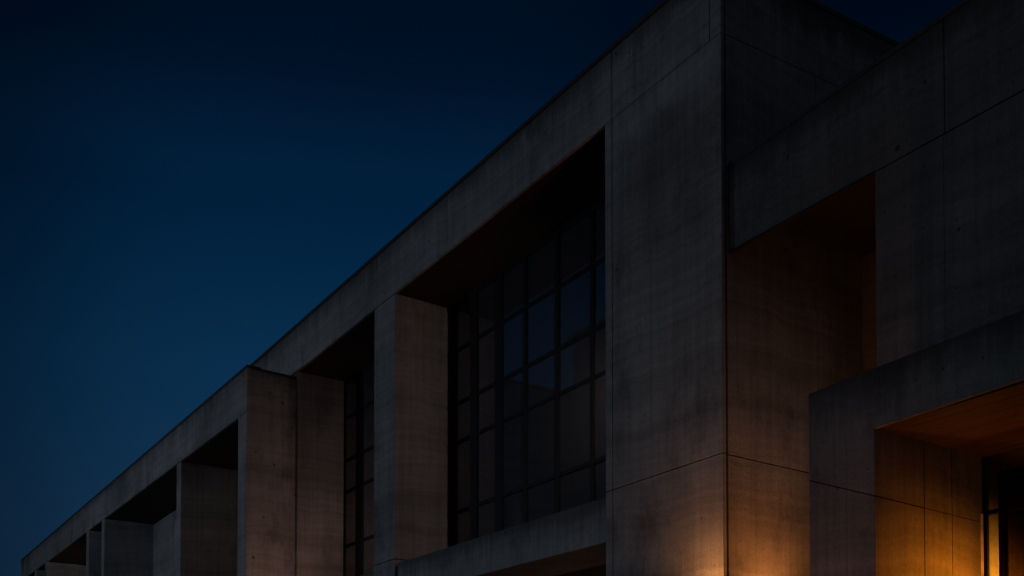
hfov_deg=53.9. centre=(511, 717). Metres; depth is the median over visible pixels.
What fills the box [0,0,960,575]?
sky
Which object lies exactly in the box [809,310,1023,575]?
entrance porch
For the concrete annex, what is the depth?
11.06 m
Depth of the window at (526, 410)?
19.23 m
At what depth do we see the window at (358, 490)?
25.42 m
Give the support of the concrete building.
on the ground
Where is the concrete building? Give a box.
[250,0,899,575]
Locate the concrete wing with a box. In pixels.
[21,365,295,575]
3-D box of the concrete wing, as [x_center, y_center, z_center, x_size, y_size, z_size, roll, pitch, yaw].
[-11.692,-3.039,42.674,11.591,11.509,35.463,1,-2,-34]
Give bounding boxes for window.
[343,360,374,575]
[447,196,605,546]
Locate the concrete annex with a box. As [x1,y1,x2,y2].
[727,0,1023,372]

